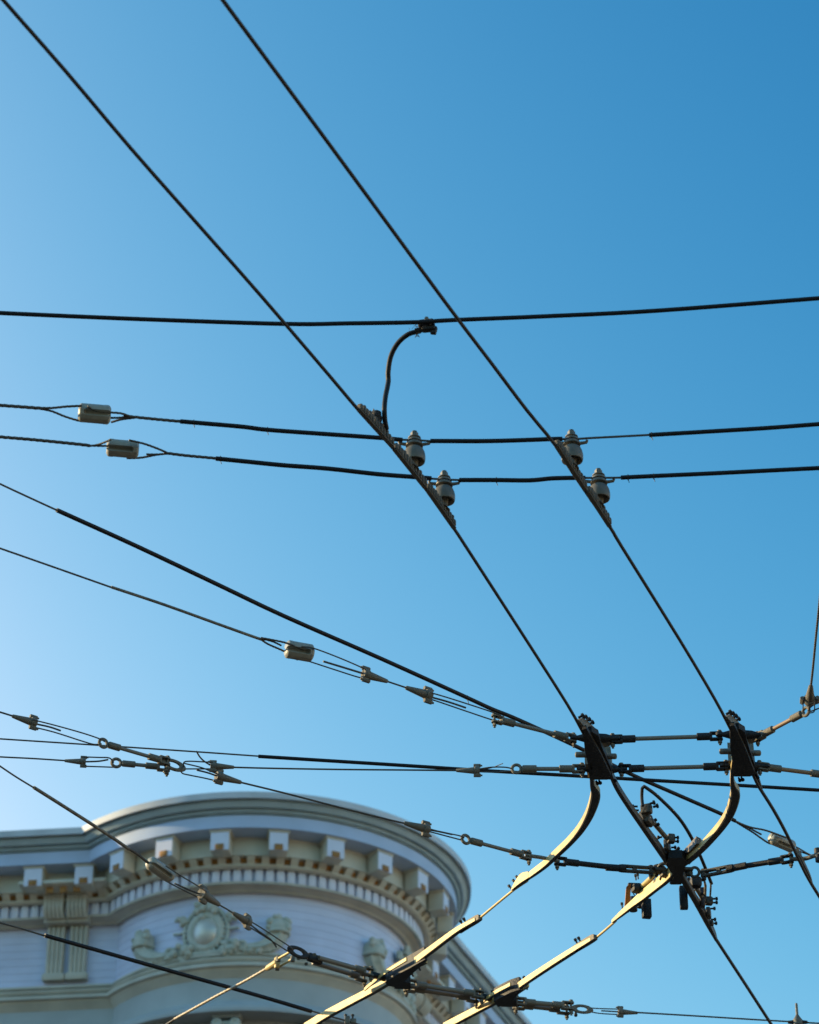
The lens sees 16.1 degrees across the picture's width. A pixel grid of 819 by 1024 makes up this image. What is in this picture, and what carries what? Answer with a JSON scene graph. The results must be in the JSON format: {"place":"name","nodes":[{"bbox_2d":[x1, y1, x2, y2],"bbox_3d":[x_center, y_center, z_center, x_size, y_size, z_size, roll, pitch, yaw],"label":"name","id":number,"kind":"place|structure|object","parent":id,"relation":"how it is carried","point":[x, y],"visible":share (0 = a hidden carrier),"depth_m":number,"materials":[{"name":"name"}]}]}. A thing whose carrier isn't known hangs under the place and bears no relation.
{"place":"outdoors","nodes":[
{"label":"outdoors","id":0,"kind":"place"},
{"bbox_2d":[110,757,169,776],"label":"tie rod","id":1,"kind":"object","parent":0,"point":[146,765],"visible":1,"depth_m":9.98,"materials":[{"name":"grey metal"}]},
{"bbox_2d":[0,756,113,767],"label":"guy wire","id":2,"kind":"object","parent":1,"relation":"attached to","point":[64,760],"visible":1,"depth_m":9.95,"materials":[{"name":"metal"}]},
{"bbox_2d":[64,756,87,767],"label":"wedge clamp","id":3,"kind":"object","parent":2,"relation":"attached to","point":[81,761],"visible":1,"depth_m":9.95,"materials":[{"name":"metal"}]},
{"bbox_2d":[162,759,185,773],"bbox_3d":[-0.819,0.878,9.991,0.101,0.056,0.034,21,-38,-30],"label":"shackle","id":4,"kind":"object","parent":1,"relation":"attached to","point":[181,768],"visible":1,"depth_m":9.98,"materials":[{"name":"metal"}]},
{"bbox_2d":[98,738,170,770],"bbox_3d":[-0.940,0.825,9.902,0.280,0.055,0.024,19,-37,-27],"label":"tie rod","id":5,"kind":"object","parent":4,"relation":"attached to","point":[149,756],"visible":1,"depth_m":9.91,"materials":[{"name":"grey metal"}]},
{"bbox_2d":[0,711,104,744],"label":"guy wire","id":6,"kind":"object","parent":5,"relation":"attached to","point":[59,730],"visible":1,"depth_m":9.77,"materials":[{"name":"metal"}]},
{"bbox_2d":[12,714,38,730],"bbox_3d":[-1.286,0.696,9.710,0.100,0.053,0.034,20,-38,-29],"label":"wedge clamp","id":7,"kind":"object","parent":6,"relation":"attached to","point":[30,722],"visible":1,"depth_m":9.71,"materials":[{"name":"metal"}]},
{"bbox_2d":[181,763,464,840],"bbox_3d":[-0.293,1.025,10.226,1.129,0.007,0.078,16,-36,-23],"label":"guy wire","id":8,"kind":"object","parent":4,"relation":"attached to","point":[435,831],"visible":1,"depth_m":10.22,"materials":[{"name":"metal"}]},
{"bbox_2d":[213,769,241,784],"bbox_3d":[-0.632,0.926,10.072,0.110,0.058,0.037,18,-37,-26],"label":"wedge clamp","id":9,"kind":"object","parent":8,"relation":"attached to","point":[221,777],"visible":1,"depth_m":10.06,"materials":[{"name":"metal"}]},
{"bbox_2d":[404,820,431,837],"bbox_3d":[0.029,1.127,10.386,0.114,0.061,0.038,18,-37,-26],"label":"wedge clamp","id":10,"kind":"object","parent":8,"relation":"attached to","point":[424,827],"visible":1,"depth_m":10.38,"materials":[{"name":"metal"}]},
{"bbox_2d":[183,751,511,772],"bbox_3d":[-0.213,0.859,9.970,1.147,0.010,0.126,1,-33,-1],"label":"guy wire","id":11,"kind":"object","parent":4,"relation":"attached to","point":[208,762],"visible":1,"depth_m":10.01,"materials":[{"name":"metal"}]},
{"bbox_2d":[208,760,233,771],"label":"wedge clamp","id":12,"kind":"object","parent":11,"relation":"attached to","point":[214,766],"visible":1,"depth_m":9.98,"materials":[{"name":"metal"}]},
{"bbox_2d":[456,764,481,776],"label":"wedge clamp","id":13,"kind":"object","parent":11,"relation":"attached to","point":[475,770],"visible":1,"depth_m":10.01,"materials":[{"name":"metal"}]},
{"bbox_2d":[145,857,174,881],"bbox_3d":[-0.918,1.318,10.686,0.051,0.051,0.143,17,-18,39],"label":"strain insulator","id":14,"kind":"object","parent":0,"point":[158,868],"visible":1,"depth_m":10.66,"materials":[{"name":"ceramic"}]},
{"bbox_2d":[0,765,148,863],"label":"guy wire","id":15,"kind":"object","parent":14,"relation":"attached to","point":[76,814],"visible":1,"depth_m":10.32,"materials":[{"name":"metal"}]},
{"bbox_2d":[166,968,265,1023],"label":"guy wire","id":16,"kind":"object","parent":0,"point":[218,994],"visible":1,"depth_m":11.67,"materials":[{"name":"metal"}]},
{"bbox_2d":[265,952,294,970],"bbox_3d":[-0.499,1.761,11.382,0.062,0.047,0.205,22,-38,-30],"label":"yoke end","id":17,"kind":"object","parent":16,"relation":"attached to","point":[275,963],"visible":1,"depth_m":11.39,"materials":[{"name":"brown metal"}]},
{"bbox_2d":[287,945,322,965],"bbox_3d":[-0.401,1.729,11.331,0.094,0.048,0.170,-13,-35,20],"label":"shackle","id":18,"kind":"object","parent":17,"relation":"attached to","point":[311,957],"visible":1,"depth_m":11.33,"materials":[{"name":"black metal"}]},
{"bbox_2d":[165,866,293,951],"bbox_3d":[-0.689,1.518,11.000,0.082,0.007,0.902,-19,-37,27],"label":"guy wire","id":19,"kind":"object","parent":18,"relation":"attached to","point":[263,935],"visible":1,"depth_m":10.99,"materials":[{"name":"metal"}]},
{"bbox_2d":[197,884,220,906],"bbox_3d":[-0.752,1.452,10.896,0.045,0.072,0.134,-18,-37,26],"label":"wedge clamp","id":20,"kind":"object","parent":19,"relation":"attached to","point":[204,897],"visible":1,"depth_m":10.86,"materials":[{"name":"metal"}]},
{"bbox_2d":[232,912,252,930],"bbox_3d":[-0.638,1.548,11.047,0.040,0.062,0.117,-19,-37,27],"label":"wedge clamp","id":21,"kind":"object","parent":19,"relation":"attached to","point":[245,922],"visible":1,"depth_m":11.05,"materials":[{"name":"metal"}]},
{"bbox_2d":[311,963,366,987],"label":"tie rod","id":22,"kind":"object","parent":18,"relation":"attached to","point":[354,975],"visible":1,"depth_m":11.46,"materials":[{"name":"grey metal"}]},
{"bbox_2d":[318,956,373,981],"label":"tie rod","id":23,"kind":"object","parent":18,"relation":"attached to","point":[360,969],"visible":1,"depth_m":11.43,"materials":[{"name":"grey metal"}]},
{"bbox_2d":[0,791,531,1023],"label":"corner building","id":24,"kind":"structure","parent":0,"point":[379,895],"depth_m":31.12,"materials":[{"name":"beige paint"}]},
{"bbox_2d":[1,0,583,734],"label":"trolley wire","id":25,"kind":"object","parent":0,"point":[159,180],"visible":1,"depth_m":7.58,"materials":[{"name":"black metal"}]},
{"bbox_2d":[357,403,393,447],"bbox_3d":[-0.100,-0.264,8.217,0.032,0.075,0.209,-15,-35,22],"label":"wire ear","id":26,"kind":"object","parent":25,"relation":"attached to","point":[373,419],"visible":1,"depth_m":8.20},
{"bbox_2d":[392,443,426,488],"bbox_3d":[0.001,-0.149,8.386,0.030,0.062,0.222,-13,-35,20],"label":"wire ear","id":27,"kind":"object","parent":25,"relation":"attached to","point":[406,459],"visible":1,"depth_m":8.37},
{"bbox_2d":[398,430,430,466],"bbox_3d":[0.014,-0.181,8.438,0.079,0.133,0.064,23,-39,-31],"label":"post insulator","id":28,"kind":"object","parent":27,"relation":"attached to","point":[414,444],"visible":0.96,"depth_m":8.42,"materials":[{"name":"grey ceramic"}]},
{"bbox_2d":[425,483,455,528],"bbox_3d":[0.092,-0.033,8.569,0.030,0.063,0.228,-12,-34,18],"label":"wire ear","id":29,"kind":"object","parent":25,"relation":"attached to","point":[436,498],"visible":1,"depth_m":8.55},
{"bbox_2d":[428,470,459,505],"bbox_3d":[0.103,-0.067,8.617,0.079,0.133,0.064,-23,-39,31],"label":"post insulator","id":30,"kind":"object","parent":29,"relation":"attached to","point":[444,484],"visible":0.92,"depth_m":8.60,"materials":[{"name":"grey ceramic"}]},
{"bbox_2d":[0,435,818,485],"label":"span cable","id":31,"kind":"object","parent":30,"relation":"attached to","point":[496,479],"visible":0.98,"depth_m":8.58,"materials":[{"name":"metal"}]},
{"bbox_2d":[106,439,138,457],"bbox_3d":[-0.839,-0.185,8.485,0.094,0.053,0.053,5,-1,-7],"label":"strain insulator","id":32,"kind":"object","parent":31,"relation":"attached to","point":[121,448],"visible":1,"depth_m":8.47,"materials":[{"name":"ceramic"}]},
{"bbox_2d":[570,713,626,784],"bbox_3d":[0.635,0.785,9.869,0.172,0.109,0.470,-5,-33,8],"label":"switch crossover","id":33,"kind":"object","parent":25,"relation":"attached to","point":[598,754],"visible":1,"depth_m":9.86,"materials":[{"name":"black metal"}]},
{"bbox_2d":[491,712,576,747],"bbox_3d":[0.420,0.735,9.760,0.328,0.054,0.026,16,-36,-23],"label":"tie rod","id":34,"kind":"object","parent":33,"relation":"attached to","point":[554,733],"visible":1,"depth_m":9.75,"materials":[{"name":"grey metal"}]},
{"bbox_2d":[301,646,501,720],"bbox_3d":[-0.022,0.564,9.503,0.815,0.007,0.087,19,-37,-28],"label":"guy wire","id":35,"kind":"object","parent":34,"relation":"attached to","point":[356,671],"visible":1,"depth_m":9.51,"materials":[{"name":"metal"}]},
{"bbox_2d":[284,640,314,661],"bbox_3d":[-0.354,0.447,9.319,0.092,0.058,0.058,11,-12,-17],"label":"strain insulator","id":36,"kind":"object","parent":35,"relation":"attached to","point":[294,653],"visible":1,"depth_m":9.30,"materials":[{"name":"ceramic"}]},
{"bbox_2d":[0,547,303,651],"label":"guy wire","id":37,"kind":"object","parent":36,"relation":"attached to","point":[263,639],"visible":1,"depth_m":9.08,"materials":[{"name":"metal"}]},
{"bbox_2d":[360,665,387,683],"bbox_3d":[-0.116,0.539,9.463,0.106,0.057,0.036,20,-37,-28],"label":"wedge clamp","id":38,"kind":"object","parent":35,"relation":"attached to","point":[367,675],"visible":1,"depth_m":9.45,"materials":[{"name":"metal"}]},
{"bbox_2d":[405,686,433,704],"bbox_3d":[0.033,0.594,9.549,0.112,0.060,0.038,21,-38,-29],"label":"wedge clamp","id":39,"kind":"object","parent":35,"relation":"attached to","point":[425,694],"visible":1,"depth_m":9.54,"materials":[{"name":"metal"}]},
{"bbox_2d":[510,762,584,777],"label":"tie rod","id":40,"kind":"object","parent":33,"relation":"attached to","point":[535,768],"visible":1,"depth_m":10.00,"materials":[{"name":"grey metal"}]},
{"bbox_2d":[507,763,599,890],"bbox_3d":[0.554,1.134,10.385,0.131,0.047,1.102,7,-33,-11],"label":"switch rail","id":41,"kind":"object","parent":33,"relation":"attached to","point":[570,840],"visible":1,"depth_m":10.43,"materials":[{"name":"brown metal"}]},
{"bbox_2d":[610,730,722,748],"bbox_3d":[0.868,0.769,9.813,0.383,0.055,0.026,-2,-33,3],"label":"tie rod","id":42,"kind":"object","parent":33,"relation":"attached to","point":[634,738],"visible":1,"depth_m":9.81,"materials":[{"name":"black metal"}]},
{"bbox_2d":[618,760,729,777],"bbox_3d":[0.911,0.886,9.997,0.382,0.056,0.027,-2,-33,3],"label":"tie rod","id":43,"kind":"object","parent":33,"relation":"attached to","point":[704,767],"visible":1,"depth_m":9.99,"materials":[{"name":"black metal"}]},
{"bbox_2d":[0,296,818,325],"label":"feeder cable","id":44,"kind":"object","parent":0,"point":[413,322],"visible":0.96,"depth_m":8.25,"materials":[{"name":"black rubber"}]},
{"bbox_2d":[409,316,437,337],"bbox_3d":[0.040,-0.522,8.284,0.076,0.065,0.046,-17,-36,24],"label":"connector clamp","id":45,"kind":"object","parent":44,"relation":"attached to","point":[432,329],"visible":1,"depth_m":8.27,"materials":[{"name":"black metal"}]},
{"bbox_2d":[382,330,420,429],"bbox_3d":[-0.029,-0.383,8.269,0.044,0.284,0.152,27,-41,-35],"label":"jumper cable","id":46,"kind":"object","parent":45,"relation":"attached to","point":[401,339],"visible":1,"depth_m":8.30,"materials":[{"name":"black rubber"}]},
{"bbox_2d":[0,738,818,791],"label":"guy cable","id":47,"kind":"object","parent":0,"point":[536,773],"visible":0.9,"depth_m":10.28,"materials":[{"name":"metal"}]},
{"bbox_2d":[0,0,818,1023],"label":"sky","id":48,"kind":"structure","parent":0,"point":[532,157],"materials":[{"name":"blue"}]},
{"bbox_2d":[407,977,484,1003],"bbox_3d":[0.143,1.916,11.612,0.340,0.064,0.028,12,-34,-18],"label":"tie rod","id":49,"kind":"object","parent":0,"point":[464,991],"visible":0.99,"depth_m":11.61,"materials":[{"name":"grey metal"}]},
{"bbox_2d":[304,914,481,1023],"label":"crossing rail","id":50,"kind":"object","parent":49,"relation":"attached to","point":[398,974],"visible":1,"depth_m":11.43,"materials":[{"name":"brown metal"}]},
{"bbox_2d":[0,922,358,1023],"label":"guy cable","id":51,"kind":"object","parent":50,"relation":"attached to","point":[158,967],"visible":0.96,"depth_m":11.50,"materials":[{"name":"metal"}]},
{"bbox_2d":[344,1014,355,1023],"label":"cable clip","id":52,"kind":"object","parent":51,"relation":"attached to","point":[348,1020],"visible":1,"depth_m":11.94,"materials":[{"name":"grey metal"}]},
{"bbox_2d":[368,971,385,980],"bbox_3d":[-0.121,1.844,11.512,0.098,0.020,0.026,22,-39,-31],"label":"frog bar","id":53,"kind":"object","parent":50,"relation":"attached to","point":[376,975],"visible":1,"depth_m":11.50,"materials":[{"name":"black metal"}]},
{"bbox_2d":[480,881,527,917],"bbox_3d":[0.332,1.468,10.888,0.016,0.009,0.442,16,-36,-23],"label":"trolley wire","id":54,"kind":"object","parent":50,"relation":"attached to","point":[496,904],"visible":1,"depth_m":10.88,"materials":[{"name":"brown metal"}]},
{"bbox_2d":[443,934,597,1023],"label":"crossing rail","id":55,"kind":"object","parent":49,"relation":"attached to","point":[505,994],"visible":1,"depth_m":11.57,"materials":[{"name":"brown metal"}]},
{"bbox_2d":[477,993,493,1000],"bbox_3d":[0.317,1.959,11.692,0.095,0.020,0.026,18,-37,-26],"label":"frog bar","id":56,"kind":"object","parent":55,"relation":"attached to","point":[485,995],"visible":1,"depth_m":11.68,"materials":[{"name":"black metal"}]},
{"bbox_2d":[403,983,478,1007],"bbox_3d":[0.128,1.936,11.634,0.327,0.064,0.028,12,-34,-18],"label":"tie rod","id":57,"kind":"object","parent":56,"relation":"attached to","point":[447,994],"visible":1,"depth_m":11.63,"materials":[{"name":"grey metal"}]},
{"bbox_2d":[515,995,573,1015],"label":"tie rod","id":58,"kind":"object","parent":55,"relation":"attached to","point":[552,1004],"visible":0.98,"depth_m":11.73,"materials":[{"name":"black metal"}]},
{"bbox_2d":[572,1004,592,1016],"bbox_3d":[0.693,2.028,11.796,0.104,0.046,0.044,12,-34,-18],"label":"shackle","id":59,"kind":"object","parent":58,"relation":"attached to","point":[587,1011],"visible":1,"depth_m":11.79,"materials":[{"name":"metal"}]},
{"bbox_2d":[512,1000,569,1019],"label":"tie rod","id":60,"kind":"object","parent":59,"relation":"attached to","point":[557,1011],"visible":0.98,"depth_m":11.76,"materials":[{"name":"grey metal"}]},
{"bbox_2d":[596,921,616,937],"bbox_3d":[0.735,1.614,11.118,0.012,0.010,0.249,13,-35,-20],"label":"trolley wire","id":61,"kind":"object","parent":55,"relation":"attached to","point":[604,930],"visible":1,"depth_m":11.09,"materials":[{"name":"brown metal"}]},
{"bbox_2d":[616,1006,637,1017],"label":"wedge clamp","id":62,"kind":"object","parent":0,"point":[621,1012],"visible":1,"depth_m":11.81,"materials":[{"name":"metal"}]},
{"bbox_2d":[591,1007,818,1023],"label":"guy wire","id":63,"kind":"object","parent":62,"relation":"attached to","point":[691,1015],"visible":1,"depth_m":11.84,"materials":[{"name":"metal"}]},
{"bbox_2d":[788,1003,807,1023],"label":"line fitting","id":64,"kind":"object","parent":63,"relation":"attached to","point":[797,1019],"visible":1,"depth_m":11.90,"materials":[{"name":"grey metal"}]},
{"bbox_2d":[684,757,739,865],"bbox_3d":[1.094,1.060,10.272,0.105,0.050,0.872,4,-33,-7],"label":"switch rail","id":65,"kind":"object","parent":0,"point":[696,848],"visible":1,"depth_m":10.33,"materials":[{"name":"brown metal"}]},
{"bbox_2d":[610,772,716,941],"bbox_3d":[0.859,1.261,10.610,0.375,0.082,1.474,-6,-33,10],"label":"wire frog","id":66,"kind":"object","parent":65,"relation":"attached to","point":[676,872],"visible":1,"depth_m":10.59,"materials":[{"name":"black metal"}]},
{"bbox_2d":[605,864,653,877],"bbox_3d":[0.811,1.318,10.677,0.180,0.046,0.030,5,-33,-7],"label":"slotted link","id":67,"kind":"object","parent":66,"relation":"attached to","point":[621,868],"visible":1,"depth_m":10.67,"materials":[{"name":"metal"}]},
{"bbox_2d":[554,856,613,869],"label":"tie rod","id":68,"kind":"object","parent":67,"relation":"attached to","point":[572,862],"visible":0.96,"depth_m":10.63,"materials":[{"name":"black metal"}]},
{"bbox_2d":[525,853,559,861],"bbox_3d":[0.486,1.265,10.602,0.136,0.014,0.018,12,-34,-18],"label":"drop bar","id":69,"kind":"object","parent":68,"relation":"attached to","point":[537,856],"visible":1,"depth_m":10.59,"materials":[{"name":"metal"}]},
{"bbox_2d":[460,834,531,865],"bbox_3d":[0.315,1.223,10.525,0.304,0.058,0.026,18,-37,-26],"label":"tie rod","id":70,"kind":"object","parent":69,"relation":"attached to","point":[511,851],"visible":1,"depth_m":10.53,"materials":[{"name":"grey metal"}]},
{"bbox_2d":[620,874,655,918],"bbox_3d":[0.862,1.454,10.884,0.101,0.112,0.299,2,-33,-3],"label":"switch solenoid","id":71,"kind":"object","parent":66,"relation":"attached to","point":[645,907],"visible":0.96,"depth_m":10.89,"materials":[{"name":"black metal"}]},
{"bbox_2d":[640,785,712,895],"bbox_3d":[1.003,1.214,10.628,0.068,0.090,0.842,-12,-35,19],"label":"jumper cable","id":72,"kind":"object","parent":66,"relation":"attached to","point":[669,807],"visible":0.82,"depth_m":10.50,"materials":[{"name":"black rubber"}]},
{"bbox_2d":[679,876,717,925],"bbox_3d":[1.126,1.497,10.934,0.103,0.125,0.376,-15,-35,22],"label":"switch solenoid","id":73,"kind":"object","parent":66,"relation":"attached to","point":[696,884],"visible":0.99,"depth_m":10.86,"materials":[{"name":"black metal"}]},
{"bbox_2d":[700,862,746,880],"bbox_3d":[1.157,1.323,10.684,0.176,0.046,0.030,-14,-35,21],"label":"slotted link","id":74,"kind":"object","parent":66,"relation":"attached to","point":[729,868],"visible":1,"depth_m":10.68,"materials":[{"name":"metal"}]},
{"bbox_2d":[746,852,793,867],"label":"tie rod","id":75,"kind":"object","parent":74,"relation":"attached to","point":[777,860],"visible":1,"depth_m":10.62,"materials":[{"name":"black metal"}]},
{"bbox_2d":[715,939,772,1023],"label":"trolley wire","id":76,"kind":"object","parent":66,"relation":"attached to","point":[743,981],"visible":1,"depth_m":11.48,"materials":[{"name":"black metal"}]},
{"bbox_2d":[716,709,769,781],"bbox_3d":[1.125,0.772,9.849,0.172,0.109,0.470,-5,-33,8],"label":"switch crossover","id":77,"kind":"object","parent":65,"relation":"attached to","point":[741,751],"visible":1,"depth_m":9.84,"materials":[{"name":"black metal"}]},
{"bbox_2d":[220,0,730,729],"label":"trolley wire","id":78,"kind":"object","parent":77,"relation":"attached to","point":[360,186],"visible":1,"depth_m":7.66,"materials":[{"name":"black metal"}]},
{"bbox_2d":[555,440,586,490],"bbox_3d":[0.466,-0.150,8.384,0.030,0.062,0.250,-12,-35,18],"label":"wire ear","id":79,"kind":"object","parent":78,"relation":"attached to","point":[568,459],"visible":1,"depth_m":8.37},
{"bbox_2d":[561,429,587,464],"bbox_3d":[0.472,-0.184,8.433,0.079,0.133,0.064,23,-39,-31],"label":"post insulator","id":80,"kind":"object","parent":79,"relation":"attached to","point":[571,442],"visible":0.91,"depth_m":8.42,"materials":[{"name":"grey ceramic"}]},
{"bbox_2d":[0,404,818,442],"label":"span cable","id":81,"kind":"object","parent":80,"relation":"attached to","point":[125,416],"visible":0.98,"depth_m":8.40,"materials":[{"name":"metal"}]},
{"bbox_2d":[78,403,110,424],"bbox_3d":[-0.905,-0.282,8.332,0.094,0.055,0.055,5,-9,-7],"label":"strain insulator","id":82,"kind":"object","parent":81,"relation":"attached to","point":[86,414],"visible":1,"depth_m":8.31,"materials":[{"name":"ceramic"}]},
{"bbox_2d":[585,486,611,526],"bbox_3d":[0.558,-0.031,8.572,0.030,0.064,0.204,-12,-35,18],"label":"wire ear","id":83,"kind":"object","parent":78,"relation":"attached to","point":[596,502],"visible":1,"depth_m":8.55},
{"bbox_2d":[586,468,614,503],"bbox_3d":[0.562,-0.074,8.607,0.079,0.133,0.064,-23,-39,31],"label":"post insulator","id":84,"kind":"object","parent":83,"relation":"on","point":[598,482],"visible":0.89,"depth_m":8.59,"materials":[{"name":"grey ceramic"}]},
{"bbox_2d":[755,706,810,746],"bbox_3d":[1.252,0.717,9.731,0.026,0.054,0.263,23,-39,-31],"label":"tie rod","id":85,"kind":"object","parent":77,"relation":"attached to","point":[770,730],"visible":1,"depth_m":9.73,"materials":[{"name":"brown metal"}]},
{"bbox_2d":[802,600,818,713],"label":"guy wire","id":86,"kind":"object","parent":85,"relation":"attached to","point":[814,650],"visible":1,"depth_m":9.33,"materials":[{"name":"metal"}]},
{"bbox_2d":[800,685,818,705],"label":"wedge clamp","id":87,"kind":"object","parent":86,"relation":"attached to","point":[810,698],"visible":1,"depth_m":9.57,"materials":[{"name":"metal"}]},
{"bbox_2d":[752,770,818,897],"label":"trolley wire","id":88,"kind":"object","parent":77,"relation":"attached to","point":[758,784],"visible":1,"depth_m":10.35,"materials":[{"name":"black metal"}]},
{"bbox_2d":[791,847,818,881],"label":"wire hanger","id":89,"kind":"object","parent":88,"relation":"attached to","point":[815,855],"visible":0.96,"depth_m":10.60,"materials":[{"name":"grey metal"}]},
{"bbox_2d":[757,760,818,777],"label":"tie rod","id":90,"kind":"object","parent":77,"relation":"attached to","point":[780,769],"visible":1,"depth_m":10.01,"materials":[{"name":"grey metal"}]},
{"bbox_2d":[768,833,795,851],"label":"strain insulator","id":91,"kind":"object","parent":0,"point":[780,842],"visible":0.87,"depth_m":10.85,"materials":[{"name":"ceramic"}]},
{"bbox_2d":[0,483,785,844],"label":"guy cable","id":92,"kind":"object","parent":91,"relation":"attached to","point":[286,617],"visible":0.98,"depth_m":9.60,"materials":[{"name":"metal"}]},
{"bbox_2d":[795,846,810,854],"bbox_3d":[2.294,1.599,11.443,2.170,0.006,0.028,22,-38,-30],"label":"guy wire","id":93,"kind":"object","parent":91,"relation":"attached to","point":[804,852],"visible":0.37,"depth_m":10.95,"materials":[{"name":"metal"}]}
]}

